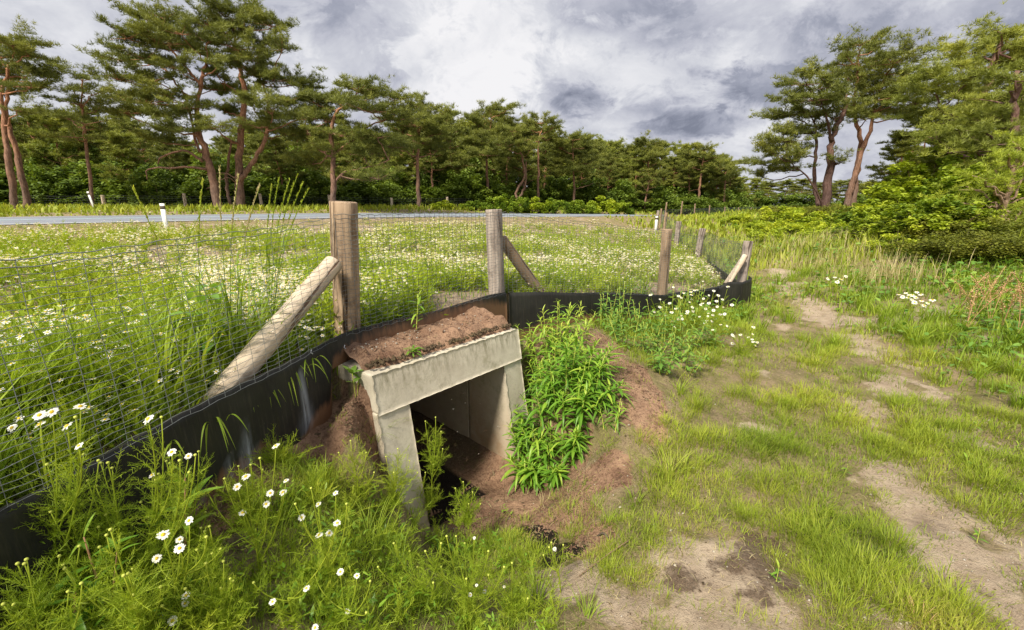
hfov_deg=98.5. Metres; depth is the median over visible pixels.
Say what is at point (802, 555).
sedge tuft
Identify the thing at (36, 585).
chamomile
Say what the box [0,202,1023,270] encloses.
verge grass
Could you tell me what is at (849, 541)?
sedge tuft
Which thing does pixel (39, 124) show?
pine tree
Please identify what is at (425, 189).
understory bush
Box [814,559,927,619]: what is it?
sedge tuft
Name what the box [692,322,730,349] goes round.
leafy weed
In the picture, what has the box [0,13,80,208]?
pine tree
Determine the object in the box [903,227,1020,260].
broom shrub
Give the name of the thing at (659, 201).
understory bush
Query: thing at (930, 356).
sedge tuft
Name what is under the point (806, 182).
pine tree
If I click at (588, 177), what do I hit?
pine tree
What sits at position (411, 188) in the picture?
understory bush
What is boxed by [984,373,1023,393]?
tall grass tuft
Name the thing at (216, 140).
pine tree
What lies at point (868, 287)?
tall grass tuft
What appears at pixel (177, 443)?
grass tuft
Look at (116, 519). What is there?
chamomile
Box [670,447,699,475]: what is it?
grass tuft
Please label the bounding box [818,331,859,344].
sedge tuft
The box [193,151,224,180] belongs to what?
pine tree
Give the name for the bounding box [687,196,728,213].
understory bush
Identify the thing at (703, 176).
pine tree
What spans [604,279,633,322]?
leafy weed
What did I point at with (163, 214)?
marker post
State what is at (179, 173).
understory bush
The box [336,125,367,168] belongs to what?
pine tree
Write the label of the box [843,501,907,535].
sedge tuft
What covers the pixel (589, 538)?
soil crumbs
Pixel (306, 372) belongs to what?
grass tuft
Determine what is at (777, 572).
seedling
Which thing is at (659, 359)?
leafy weed
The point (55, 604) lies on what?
chamomile
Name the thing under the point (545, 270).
grass tuft
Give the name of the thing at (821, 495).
sedge tuft
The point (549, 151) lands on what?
pine tree
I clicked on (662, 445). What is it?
sedge tuft
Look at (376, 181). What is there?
understory bush
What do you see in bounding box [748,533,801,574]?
sedge tuft
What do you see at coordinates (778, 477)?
sedge tuft
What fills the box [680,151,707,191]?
pine tree
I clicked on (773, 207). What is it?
broom shrub
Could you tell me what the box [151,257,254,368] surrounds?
broadleaf weed
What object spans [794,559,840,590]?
sedge tuft
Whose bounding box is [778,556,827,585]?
sedge tuft
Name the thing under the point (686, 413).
sedge tuft
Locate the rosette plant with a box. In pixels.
[403,345,422,357]
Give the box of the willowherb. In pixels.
[31,463,222,629]
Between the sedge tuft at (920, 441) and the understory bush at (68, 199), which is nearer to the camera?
the sedge tuft at (920, 441)
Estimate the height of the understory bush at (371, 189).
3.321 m
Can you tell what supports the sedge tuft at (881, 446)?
on the ground at (708, 569)
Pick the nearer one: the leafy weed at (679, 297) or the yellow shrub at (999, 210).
the leafy weed at (679, 297)
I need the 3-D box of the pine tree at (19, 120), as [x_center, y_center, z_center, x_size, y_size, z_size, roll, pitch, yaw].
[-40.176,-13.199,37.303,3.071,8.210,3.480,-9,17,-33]
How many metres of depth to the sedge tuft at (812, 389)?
3.84 m
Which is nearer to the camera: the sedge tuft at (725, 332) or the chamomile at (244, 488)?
the chamomile at (244, 488)
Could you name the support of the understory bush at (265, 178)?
on the ground at (708, 569)
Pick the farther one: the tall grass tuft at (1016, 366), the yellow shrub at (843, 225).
the yellow shrub at (843, 225)
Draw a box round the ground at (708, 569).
[0,207,1023,629]
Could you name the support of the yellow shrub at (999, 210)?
on the ground at (708, 569)
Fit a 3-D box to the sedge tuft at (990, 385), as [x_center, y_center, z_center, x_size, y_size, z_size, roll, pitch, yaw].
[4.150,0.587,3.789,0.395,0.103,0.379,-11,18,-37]
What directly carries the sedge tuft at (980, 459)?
on the ground at (708, 569)
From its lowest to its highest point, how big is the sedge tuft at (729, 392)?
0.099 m
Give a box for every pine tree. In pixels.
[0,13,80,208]
[0,113,44,163]
[0,127,26,173]
[0,139,12,168]
[10,104,105,180]
[10,112,42,164]
[13,118,44,155]
[26,106,60,147]
[32,61,127,205]
[48,120,101,163]
[70,106,120,164]
[71,0,239,206]
[76,121,119,164]
[91,130,154,191]
[96,113,152,162]
[101,120,128,166]
[109,115,155,167]
[126,126,160,162]
[145,140,177,169]
[146,140,188,178]
[171,151,194,172]
[172,0,331,207]
[174,139,201,164]
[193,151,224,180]
[200,134,235,159]
[214,133,253,165]
[222,143,252,168]
[227,125,258,161]
[235,118,273,163]
[242,132,276,178]
[254,135,308,186]
[273,72,434,200]
[278,134,301,149]
[286,124,304,166]
[296,127,344,200]
[320,126,362,181]
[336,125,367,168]
[341,126,379,168]
[359,140,405,171]
[360,143,386,164]
[372,136,415,187]
[377,90,466,206]
[401,119,421,175]
[404,127,460,186]
[404,141,429,173]
[429,102,481,184]
[433,117,479,180]
[448,116,502,184]
[448,118,483,181]
[453,97,525,206]
[479,128,506,182]
[480,121,526,184]
[481,124,519,178]
[483,117,553,205]
[502,146,542,190]
[504,153,522,183]
[509,118,548,181]
[511,110,566,201]
[522,123,560,178]
[533,141,555,189]
[535,127,607,200]
[543,139,571,188]
[568,153,594,183]
[577,142,616,179]
[591,133,613,177]
[595,151,627,190]
[598,147,619,169]
[599,137,627,172]
[610,157,638,188]
[616,144,635,168]
[617,146,653,203]
[622,129,673,190]
[628,158,649,184]
[630,142,667,211]
[639,140,680,192]
[653,163,673,188]
[655,140,698,192]
[657,155,693,191]
[672,152,712,191]
[675,141,729,197]
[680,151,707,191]
[686,162,716,195]
[701,158,730,201]
[705,156,747,203]
[715,166,749,192]
[736,176,752,190]
[738,54,882,207]
[743,176,774,196]
[743,194,761,206]
[759,180,785,199]
[765,178,806,200]
[779,177,820,197]
[808,182,838,200]
[810,21,954,205]
[820,179,847,202]
[834,179,865,199]
[858,179,877,194]
[864,128,925,183]
[880,0,1023,160]
[886,139,928,171]
[892,117,942,174]
[899,143,960,173]
[912,113,966,171]
[915,62,1023,183]
[915,146,969,175]
[990,81,1023,164]
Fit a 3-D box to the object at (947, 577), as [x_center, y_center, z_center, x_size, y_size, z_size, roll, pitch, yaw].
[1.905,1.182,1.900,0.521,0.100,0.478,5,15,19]
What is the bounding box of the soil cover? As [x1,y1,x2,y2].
[344,306,510,370]
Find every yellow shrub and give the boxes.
[716,213,765,223]
[729,220,778,232]
[745,222,798,235]
[745,231,789,245]
[758,220,822,236]
[760,206,816,222]
[775,210,839,227]
[794,225,836,238]
[816,222,845,228]
[820,221,865,236]
[850,214,892,231]
[863,233,939,249]
[954,208,1008,218]
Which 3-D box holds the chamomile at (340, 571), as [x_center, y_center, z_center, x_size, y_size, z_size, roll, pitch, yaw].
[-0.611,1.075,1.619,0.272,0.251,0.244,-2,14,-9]
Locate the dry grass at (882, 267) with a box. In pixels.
[635,224,973,291]
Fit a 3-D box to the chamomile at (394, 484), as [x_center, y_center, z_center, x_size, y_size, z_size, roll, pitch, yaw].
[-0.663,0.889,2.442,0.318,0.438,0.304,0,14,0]
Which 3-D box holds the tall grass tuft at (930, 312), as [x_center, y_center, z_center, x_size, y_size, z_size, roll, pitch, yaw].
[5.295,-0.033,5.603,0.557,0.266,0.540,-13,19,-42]
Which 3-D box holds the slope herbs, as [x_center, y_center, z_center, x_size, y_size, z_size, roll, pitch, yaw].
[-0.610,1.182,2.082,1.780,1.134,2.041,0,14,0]
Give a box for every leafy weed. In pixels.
[595,284,625,323]
[603,301,628,335]
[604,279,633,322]
[606,314,650,348]
[624,299,667,333]
[626,275,651,293]
[635,316,675,353]
[643,299,682,342]
[646,344,679,374]
[647,326,696,361]
[667,336,710,374]
[668,279,690,316]
[675,307,710,349]
[685,279,707,315]
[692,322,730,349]
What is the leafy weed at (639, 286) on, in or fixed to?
on the ground at (708, 569)
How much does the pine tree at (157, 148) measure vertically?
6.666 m
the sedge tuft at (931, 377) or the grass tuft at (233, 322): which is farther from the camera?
the sedge tuft at (931, 377)
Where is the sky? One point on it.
(690, 71)
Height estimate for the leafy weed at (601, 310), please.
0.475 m
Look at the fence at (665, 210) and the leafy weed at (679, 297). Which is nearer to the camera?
the leafy weed at (679, 297)
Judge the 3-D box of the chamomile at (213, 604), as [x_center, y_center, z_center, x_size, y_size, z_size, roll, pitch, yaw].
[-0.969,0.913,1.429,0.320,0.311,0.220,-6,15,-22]
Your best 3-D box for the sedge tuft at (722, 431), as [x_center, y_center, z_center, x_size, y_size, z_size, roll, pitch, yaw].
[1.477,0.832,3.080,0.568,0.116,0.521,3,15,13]
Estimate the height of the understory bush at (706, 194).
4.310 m
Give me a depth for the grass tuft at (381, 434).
2.79 m
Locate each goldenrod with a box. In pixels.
[500,333,634,495]
[515,321,536,358]
[521,300,598,406]
[592,398,629,434]
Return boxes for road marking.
[22,214,530,219]
[31,216,558,223]
[44,213,512,216]
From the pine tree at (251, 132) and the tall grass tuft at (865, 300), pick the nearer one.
the tall grass tuft at (865, 300)
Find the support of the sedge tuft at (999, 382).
on the ground at (708, 569)
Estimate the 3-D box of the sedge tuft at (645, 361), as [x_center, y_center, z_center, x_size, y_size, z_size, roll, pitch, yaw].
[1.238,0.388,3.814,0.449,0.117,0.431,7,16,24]
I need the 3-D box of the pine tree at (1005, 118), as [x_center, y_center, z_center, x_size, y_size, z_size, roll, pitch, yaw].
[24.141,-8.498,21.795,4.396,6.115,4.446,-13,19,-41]
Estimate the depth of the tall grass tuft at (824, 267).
9.15 m
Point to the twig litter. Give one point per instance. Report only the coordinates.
(709, 527)
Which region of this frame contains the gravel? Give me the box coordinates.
[354,313,1022,628]
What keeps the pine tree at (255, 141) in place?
on the ground at (708, 569)
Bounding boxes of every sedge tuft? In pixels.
[613,560,649,594]
[618,451,681,497]
[619,424,663,448]
[626,426,698,465]
[627,471,701,518]
[632,351,669,372]
[633,323,661,338]
[648,411,678,430]
[648,445,700,467]
[649,459,685,491]
[657,486,700,510]
[660,423,710,457]
[667,451,711,474]
[670,404,709,428]
[671,418,729,457]
[672,445,729,481]
[674,385,729,416]
[678,419,731,453]
[683,395,712,413]
[683,396,716,415]
[685,385,717,399]
[690,344,738,369]
[698,418,764,455]
[702,491,771,537]
[705,355,726,366]
[708,464,754,491]
[709,325,735,336]
[716,383,746,400]
[721,420,791,461]
[722,502,769,527]
[724,384,753,400]
[725,365,771,383]
[730,440,789,467]
[734,319,773,339]
[737,470,804,515]
[740,460,795,497]
[741,454,815,497]
[745,385,788,413]
[745,494,812,536]
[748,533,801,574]
[751,434,779,455]
[755,425,814,461]
[756,503,855,562]
[759,476,816,508]
[763,457,838,496]
[763,467,798,487]
[766,409,803,426]
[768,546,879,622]
[770,486,865,538]
[771,484,846,532]
[772,460,832,501]
[773,395,808,410]
[775,441,811,462]
[776,499,882,562]
[778,379,826,404]
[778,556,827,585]
[780,513,857,570]
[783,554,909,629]
[784,541,835,570]
[786,327,817,341]
[789,475,858,517]
[792,350,837,372]
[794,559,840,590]
[795,464,852,498]
[800,343,847,364]
[801,445,865,484]
[802,534,867,574]
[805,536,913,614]
[809,432,849,448]
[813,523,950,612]
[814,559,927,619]
[815,327,866,341]
[815,523,916,584]
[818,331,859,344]
[818,412,864,432]
[820,567,883,604]
[824,506,891,553]
[829,380,875,402]
[832,373,865,386]
[838,409,886,429]
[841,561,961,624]
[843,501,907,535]
[848,510,951,574]
[850,426,924,457]
[851,513,937,559]
[855,483,916,515]
[856,446,907,463]
[865,341,915,362]
[865,388,934,417]
[867,429,899,447]
[868,433,927,460]
[879,403,969,435]
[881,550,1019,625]
[883,429,949,453]
[883,432,958,469]
[886,418,952,445]
[890,457,963,503]
[891,388,941,403]
[900,429,953,450]
[904,421,980,452]
[907,341,967,361]
[911,571,1021,629]
[913,477,1018,526]
[914,461,963,482]
[921,370,951,383]
[922,411,972,436]
[923,319,979,334]
[927,482,1023,534]
[936,460,1017,496]
[939,444,1021,486]
[940,412,1005,441]
[942,350,992,373]
[942,451,1023,504]
[947,439,988,451]
[948,351,1006,369]
[948,354,1020,377]
[949,438,1015,469]
[950,505,1023,547]
[951,390,981,404]
[954,400,1004,418]
[959,483,1023,526]
[963,449,987,463]
[967,376,1019,395]
[975,398,1023,427]
[977,401,1023,425]
[983,376,1012,385]
[985,333,1023,350]
[988,360,1022,374]
[988,490,1023,522]
[991,445,1023,467]
[994,492,1023,521]
[996,457,1023,477]
[999,373,1023,383]
[1006,407,1023,423]
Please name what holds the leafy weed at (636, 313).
on the ground at (708, 569)
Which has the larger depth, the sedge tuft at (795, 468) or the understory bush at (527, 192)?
the understory bush at (527, 192)
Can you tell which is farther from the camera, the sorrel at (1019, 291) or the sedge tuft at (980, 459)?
the sorrel at (1019, 291)
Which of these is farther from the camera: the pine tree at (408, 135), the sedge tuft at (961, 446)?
the pine tree at (408, 135)
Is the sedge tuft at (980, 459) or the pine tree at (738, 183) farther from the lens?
the pine tree at (738, 183)
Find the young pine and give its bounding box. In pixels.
[917,128,1023,220]
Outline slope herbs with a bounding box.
[47,424,571,629]
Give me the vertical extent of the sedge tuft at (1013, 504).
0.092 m
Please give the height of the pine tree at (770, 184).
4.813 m
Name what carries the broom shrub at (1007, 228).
on the ground at (708, 569)
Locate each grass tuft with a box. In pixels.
[0,290,156,349]
[0,520,191,629]
[2,291,237,414]
[2,350,97,419]
[3,306,214,399]
[20,336,155,427]
[44,522,263,628]
[85,277,283,394]
[87,273,237,328]
[91,248,313,365]
[164,439,184,458]
[200,414,246,457]
[202,290,306,364]
[208,268,295,308]
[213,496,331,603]
[270,390,283,406]
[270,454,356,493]
[273,363,325,390]
[281,355,331,383]
[288,377,297,402]
[313,487,410,563]
[358,418,403,442]
[367,251,408,271]
[369,522,436,597]
[415,569,475,628]
[423,261,464,287]
[471,564,551,628]
[474,517,501,544]
[491,554,574,627]
[526,258,564,284]
[556,496,579,514]
[561,581,615,629]
[578,259,616,283]
[591,502,626,530]
[620,481,657,511]
[638,439,700,482]
[666,376,698,395]
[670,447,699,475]
[720,317,741,334]
[731,299,761,323]
[741,329,771,347]
[745,314,776,331]
[765,281,785,292]
[767,271,792,284]
[768,303,787,314]
[773,303,803,323]
[783,267,805,282]
[789,261,822,277]
[816,328,851,346]
[817,261,834,271]
[820,524,885,567]
[826,259,854,274]
[833,284,857,299]
[844,268,869,285]
[847,288,877,309]
[857,278,881,295]
[861,296,885,313]
[866,300,901,324]
[872,293,917,317]
[886,315,917,328]
[889,314,935,338]
[892,303,925,322]
[895,593,951,629]
[898,321,947,347]
[913,303,951,322]
[914,318,944,333]
[919,317,973,340]
[929,300,975,322]
[941,316,981,329]
[954,328,986,346]
[958,355,1007,380]
[969,335,1010,356]
[971,347,1020,371]
[984,320,1023,347]
[984,344,1023,380]
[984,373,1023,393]
[984,376,1023,410]
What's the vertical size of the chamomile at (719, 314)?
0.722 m
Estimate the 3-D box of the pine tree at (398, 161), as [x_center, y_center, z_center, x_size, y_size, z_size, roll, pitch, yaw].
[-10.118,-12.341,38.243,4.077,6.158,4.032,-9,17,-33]
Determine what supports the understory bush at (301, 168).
on the ground at (708, 569)
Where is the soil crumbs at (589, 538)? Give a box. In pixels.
[186,328,670,559]
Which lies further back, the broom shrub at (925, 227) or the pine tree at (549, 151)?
the pine tree at (549, 151)
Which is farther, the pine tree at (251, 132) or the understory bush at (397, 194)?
the pine tree at (251, 132)
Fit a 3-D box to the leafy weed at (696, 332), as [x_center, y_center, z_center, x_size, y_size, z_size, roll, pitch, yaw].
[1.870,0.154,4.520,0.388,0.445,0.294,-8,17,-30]
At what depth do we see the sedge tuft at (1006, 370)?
4.08 m
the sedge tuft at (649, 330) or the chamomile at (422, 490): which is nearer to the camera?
the chamomile at (422, 490)
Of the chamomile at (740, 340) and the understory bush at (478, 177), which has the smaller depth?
the chamomile at (740, 340)
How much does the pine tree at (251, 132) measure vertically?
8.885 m
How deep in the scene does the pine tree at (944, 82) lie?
16.90 m
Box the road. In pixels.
[0,213,659,224]
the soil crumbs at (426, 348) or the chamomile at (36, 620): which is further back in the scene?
the soil crumbs at (426, 348)
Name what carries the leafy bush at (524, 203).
on the ground at (708, 569)
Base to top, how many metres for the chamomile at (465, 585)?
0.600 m
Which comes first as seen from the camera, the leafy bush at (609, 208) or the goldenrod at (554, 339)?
the goldenrod at (554, 339)
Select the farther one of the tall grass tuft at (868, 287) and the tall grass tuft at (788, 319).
the tall grass tuft at (868, 287)
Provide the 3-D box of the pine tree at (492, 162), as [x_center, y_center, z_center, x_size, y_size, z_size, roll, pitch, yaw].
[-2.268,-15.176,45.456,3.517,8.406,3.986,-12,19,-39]
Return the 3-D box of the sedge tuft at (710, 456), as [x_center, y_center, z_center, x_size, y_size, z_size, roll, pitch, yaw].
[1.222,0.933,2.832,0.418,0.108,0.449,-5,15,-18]
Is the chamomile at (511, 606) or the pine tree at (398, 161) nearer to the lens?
the chamomile at (511, 606)
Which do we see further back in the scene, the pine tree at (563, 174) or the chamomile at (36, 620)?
the pine tree at (563, 174)
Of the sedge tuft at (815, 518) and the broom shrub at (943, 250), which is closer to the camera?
the sedge tuft at (815, 518)
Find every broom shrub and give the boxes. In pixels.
[755,205,822,214]
[769,206,834,212]
[804,202,849,216]
[884,233,1003,258]
[891,208,1012,240]
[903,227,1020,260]
[912,214,1022,240]
[913,233,1023,263]
[940,230,1023,258]
[958,210,1023,237]
[969,234,1023,255]
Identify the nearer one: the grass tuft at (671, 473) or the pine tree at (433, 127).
the grass tuft at (671, 473)
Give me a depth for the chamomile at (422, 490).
2.97 m
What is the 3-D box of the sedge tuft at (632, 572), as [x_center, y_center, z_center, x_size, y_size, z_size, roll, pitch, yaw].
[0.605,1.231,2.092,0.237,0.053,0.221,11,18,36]
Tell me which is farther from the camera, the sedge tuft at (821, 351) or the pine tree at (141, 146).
the pine tree at (141, 146)
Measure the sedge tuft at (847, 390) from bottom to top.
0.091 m
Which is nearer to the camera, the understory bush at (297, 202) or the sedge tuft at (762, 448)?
the sedge tuft at (762, 448)
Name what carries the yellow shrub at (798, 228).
on the ground at (708, 569)
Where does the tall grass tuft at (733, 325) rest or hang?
on the ground at (708, 569)
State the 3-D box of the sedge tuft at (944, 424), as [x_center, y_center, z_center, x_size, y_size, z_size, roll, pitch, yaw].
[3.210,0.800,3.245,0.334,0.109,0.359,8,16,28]
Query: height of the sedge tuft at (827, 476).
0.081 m
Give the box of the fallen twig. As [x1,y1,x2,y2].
[579,539,630,575]
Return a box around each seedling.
[342,365,361,396]
[406,291,424,329]
[768,559,786,581]
[969,527,987,543]
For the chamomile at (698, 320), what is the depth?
5.06 m
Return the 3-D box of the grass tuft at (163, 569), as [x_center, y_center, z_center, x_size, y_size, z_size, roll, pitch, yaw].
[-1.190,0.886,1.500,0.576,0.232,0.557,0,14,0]
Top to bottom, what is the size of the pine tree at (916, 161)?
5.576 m
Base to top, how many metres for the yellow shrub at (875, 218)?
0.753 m
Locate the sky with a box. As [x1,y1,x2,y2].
[0,0,1023,201]
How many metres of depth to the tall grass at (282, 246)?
2.65 m
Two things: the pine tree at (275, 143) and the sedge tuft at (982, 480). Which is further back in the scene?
the pine tree at (275, 143)
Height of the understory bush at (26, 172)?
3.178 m
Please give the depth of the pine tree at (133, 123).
42.01 m
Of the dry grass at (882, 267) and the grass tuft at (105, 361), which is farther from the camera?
the dry grass at (882, 267)
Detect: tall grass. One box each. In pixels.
[112,203,206,374]
[131,178,225,369]
[200,165,262,355]
[215,174,308,316]
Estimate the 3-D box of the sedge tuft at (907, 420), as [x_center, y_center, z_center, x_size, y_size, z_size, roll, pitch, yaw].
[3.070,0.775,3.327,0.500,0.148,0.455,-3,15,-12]
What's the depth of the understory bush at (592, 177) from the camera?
47.18 m
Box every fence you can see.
[0,201,752,629]
[18,193,469,206]
[656,210,744,283]
[659,201,759,227]
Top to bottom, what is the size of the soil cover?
0.361 m
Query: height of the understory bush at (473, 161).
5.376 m
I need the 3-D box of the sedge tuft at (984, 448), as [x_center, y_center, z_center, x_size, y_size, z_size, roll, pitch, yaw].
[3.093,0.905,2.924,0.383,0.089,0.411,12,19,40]
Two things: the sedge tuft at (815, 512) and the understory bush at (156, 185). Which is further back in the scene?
the understory bush at (156, 185)
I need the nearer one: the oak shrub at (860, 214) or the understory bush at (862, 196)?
the oak shrub at (860, 214)
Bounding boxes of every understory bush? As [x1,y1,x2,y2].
[0,143,79,179]
[0,164,48,198]
[0,178,38,204]
[0,188,67,204]
[17,165,84,206]
[42,159,115,203]
[44,188,115,205]
[46,143,98,177]
[72,161,154,206]
[80,155,126,178]
[107,157,178,205]
[122,162,185,206]
[153,181,207,206]
[159,161,200,184]
[162,152,222,187]
[171,179,232,205]
[187,145,233,182]
[194,156,257,204]
[212,170,286,205]
[245,183,294,205]
[251,145,307,188]
[252,183,311,205]
[277,169,318,205]
[283,145,321,202]
[299,167,363,204]
[318,165,378,205]
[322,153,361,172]
[342,181,386,206]
[363,167,388,204]
[368,182,411,204]
[370,166,423,204]
[403,169,441,194]
[405,184,448,205]
[411,186,460,205]
[414,153,449,193]
[438,167,485,204]
[444,173,499,206]
[464,157,500,189]
[471,182,525,204]
[497,170,534,188]
[503,176,548,203]
[508,190,533,204]
[539,176,565,202]
[546,176,576,201]
[556,175,572,189]
[559,184,592,207]
[563,169,602,200]
[572,177,617,208]
[586,178,617,191]
[597,178,639,210]
[603,170,642,192]
[630,190,657,212]
[640,184,659,210]
[641,191,680,212]
[651,191,687,213]
[654,183,683,196]
[667,185,692,199]
[668,195,706,212]
[677,196,711,214]
[681,181,711,204]
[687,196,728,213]
[694,176,726,204]
[719,182,747,200]
[722,188,755,210]
[743,190,770,208]
[751,195,781,205]
[760,196,791,206]
[771,193,814,206]
[783,198,836,206]
[836,193,868,201]
[837,196,866,205]
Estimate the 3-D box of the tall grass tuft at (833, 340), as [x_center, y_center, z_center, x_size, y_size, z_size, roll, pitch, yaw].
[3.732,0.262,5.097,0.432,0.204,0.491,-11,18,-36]
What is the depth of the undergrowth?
6.49 m
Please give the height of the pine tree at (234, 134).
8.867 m
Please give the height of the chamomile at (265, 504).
0.593 m
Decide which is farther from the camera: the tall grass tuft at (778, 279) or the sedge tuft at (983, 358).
the tall grass tuft at (778, 279)
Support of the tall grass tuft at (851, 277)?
on the ground at (708, 569)
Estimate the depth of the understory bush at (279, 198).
31.25 m
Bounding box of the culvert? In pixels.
[338,328,529,530]
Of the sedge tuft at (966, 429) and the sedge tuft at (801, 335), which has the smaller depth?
the sedge tuft at (966, 429)
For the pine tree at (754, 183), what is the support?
on the ground at (708, 569)
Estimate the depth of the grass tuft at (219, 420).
1.93 m
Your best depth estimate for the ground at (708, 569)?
2.71 m
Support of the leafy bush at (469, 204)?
on the ground at (708, 569)
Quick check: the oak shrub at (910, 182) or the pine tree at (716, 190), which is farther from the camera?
the pine tree at (716, 190)
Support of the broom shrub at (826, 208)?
on the ground at (708, 569)
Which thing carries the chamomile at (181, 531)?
on the ground at (708, 569)
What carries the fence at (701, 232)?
on the ground at (708, 569)
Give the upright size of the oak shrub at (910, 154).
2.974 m
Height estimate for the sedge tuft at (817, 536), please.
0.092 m
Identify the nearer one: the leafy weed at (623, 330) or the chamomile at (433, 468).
the chamomile at (433, 468)
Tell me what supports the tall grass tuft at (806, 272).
on the ground at (708, 569)
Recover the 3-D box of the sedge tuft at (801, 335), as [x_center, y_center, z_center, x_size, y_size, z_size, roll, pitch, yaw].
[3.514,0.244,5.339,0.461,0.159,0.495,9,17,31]
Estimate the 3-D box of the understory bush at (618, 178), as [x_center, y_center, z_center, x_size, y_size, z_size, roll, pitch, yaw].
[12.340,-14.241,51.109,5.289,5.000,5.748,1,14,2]
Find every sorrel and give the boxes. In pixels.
[935,272,988,314]
[952,277,995,319]
[954,288,1012,331]
[971,271,1012,324]
[972,266,1013,312]
[991,285,1021,329]
[1009,283,1023,340]
[1010,271,1023,326]
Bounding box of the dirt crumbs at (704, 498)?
[222,272,1023,629]
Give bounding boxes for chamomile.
[0,403,119,598]
[0,538,122,629]
[0,556,128,629]
[10,581,84,627]
[25,499,145,623]
[50,526,189,629]
[55,444,184,617]
[95,415,213,595]
[126,450,229,570]
[133,516,224,624]
[143,543,268,629]
[145,575,240,629]
[146,525,274,603]
[201,459,279,530]
[207,443,299,593]
[217,519,340,629]
[287,487,356,596]
[312,566,380,629]
[330,438,384,507]
[364,444,419,514]
[374,529,464,618]
[408,417,452,510]
[413,472,439,524]
[424,530,513,629]
[445,481,485,529]
[480,562,533,629]
[535,541,578,601]
[649,294,689,338]
[670,281,720,334]
[702,286,734,347]
[725,326,761,354]
[827,275,847,291]
[897,291,918,308]
[900,293,923,310]
[909,299,935,316]
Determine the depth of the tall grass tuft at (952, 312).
5.52 m
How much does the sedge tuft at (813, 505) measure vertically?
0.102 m
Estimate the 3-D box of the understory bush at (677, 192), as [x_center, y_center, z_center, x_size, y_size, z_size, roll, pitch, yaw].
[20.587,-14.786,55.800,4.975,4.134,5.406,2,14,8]
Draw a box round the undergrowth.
[571,206,1023,397]
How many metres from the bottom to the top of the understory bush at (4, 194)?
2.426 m
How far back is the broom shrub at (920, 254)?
8.50 m
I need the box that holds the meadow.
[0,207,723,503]
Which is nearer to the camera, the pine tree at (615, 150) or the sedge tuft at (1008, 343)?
the sedge tuft at (1008, 343)
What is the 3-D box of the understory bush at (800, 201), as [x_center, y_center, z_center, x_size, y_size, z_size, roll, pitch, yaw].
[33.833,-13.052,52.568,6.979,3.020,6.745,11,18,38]
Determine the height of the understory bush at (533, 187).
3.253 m
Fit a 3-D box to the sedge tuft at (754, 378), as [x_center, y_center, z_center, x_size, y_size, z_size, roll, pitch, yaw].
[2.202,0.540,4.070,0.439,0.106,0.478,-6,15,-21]
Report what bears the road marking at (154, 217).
on the road
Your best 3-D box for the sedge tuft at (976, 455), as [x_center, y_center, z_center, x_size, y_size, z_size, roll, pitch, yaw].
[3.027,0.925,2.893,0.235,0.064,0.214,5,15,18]
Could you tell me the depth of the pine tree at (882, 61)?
24.58 m
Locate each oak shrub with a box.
[823,203,876,221]
[830,211,891,237]
[834,199,879,224]
[843,203,917,238]
[849,185,934,216]
[850,195,898,210]
[861,160,941,202]
[865,175,895,202]
[872,194,977,241]
[880,175,1010,216]
[889,145,951,191]
[889,201,1009,241]
[898,162,1023,216]
[900,148,983,198]
[923,145,1022,198]
[928,169,1023,209]
[973,156,1023,197]
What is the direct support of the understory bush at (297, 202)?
on the ground at (708, 569)
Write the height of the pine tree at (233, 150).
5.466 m
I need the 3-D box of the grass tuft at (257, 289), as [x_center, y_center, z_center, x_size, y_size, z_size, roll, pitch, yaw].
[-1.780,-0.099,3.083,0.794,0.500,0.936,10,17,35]
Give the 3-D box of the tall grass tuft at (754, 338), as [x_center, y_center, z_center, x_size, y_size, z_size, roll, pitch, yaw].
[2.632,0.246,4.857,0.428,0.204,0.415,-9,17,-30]
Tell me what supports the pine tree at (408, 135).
on the ground at (708, 569)
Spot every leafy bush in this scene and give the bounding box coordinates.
[429,200,454,209]
[458,200,485,209]
[483,193,516,212]
[503,195,530,212]
[527,196,553,213]
[539,197,569,213]
[562,199,595,213]
[587,195,622,213]
[604,199,635,214]
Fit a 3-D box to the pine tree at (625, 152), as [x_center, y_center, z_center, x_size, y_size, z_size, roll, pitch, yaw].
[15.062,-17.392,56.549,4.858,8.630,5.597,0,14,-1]
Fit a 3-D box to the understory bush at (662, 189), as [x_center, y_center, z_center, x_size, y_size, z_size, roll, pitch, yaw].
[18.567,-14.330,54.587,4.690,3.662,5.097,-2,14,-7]
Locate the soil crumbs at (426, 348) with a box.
[351,313,511,368]
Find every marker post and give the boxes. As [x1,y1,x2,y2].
[87,191,93,206]
[159,203,168,233]
[654,216,657,234]
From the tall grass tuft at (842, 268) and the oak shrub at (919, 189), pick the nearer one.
the tall grass tuft at (842, 268)
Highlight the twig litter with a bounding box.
[437,332,1023,629]
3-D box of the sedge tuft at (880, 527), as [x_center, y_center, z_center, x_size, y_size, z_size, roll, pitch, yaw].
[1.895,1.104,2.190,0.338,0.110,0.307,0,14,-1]
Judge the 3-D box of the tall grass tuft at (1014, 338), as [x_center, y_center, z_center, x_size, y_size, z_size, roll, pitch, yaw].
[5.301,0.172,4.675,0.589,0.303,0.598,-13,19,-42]
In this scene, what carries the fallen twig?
on the ground at (708, 569)
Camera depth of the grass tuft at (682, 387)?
3.58 m
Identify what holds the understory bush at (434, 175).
on the ground at (708, 569)
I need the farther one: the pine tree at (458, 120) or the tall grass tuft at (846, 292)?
the pine tree at (458, 120)
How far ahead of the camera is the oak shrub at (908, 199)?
12.44 m

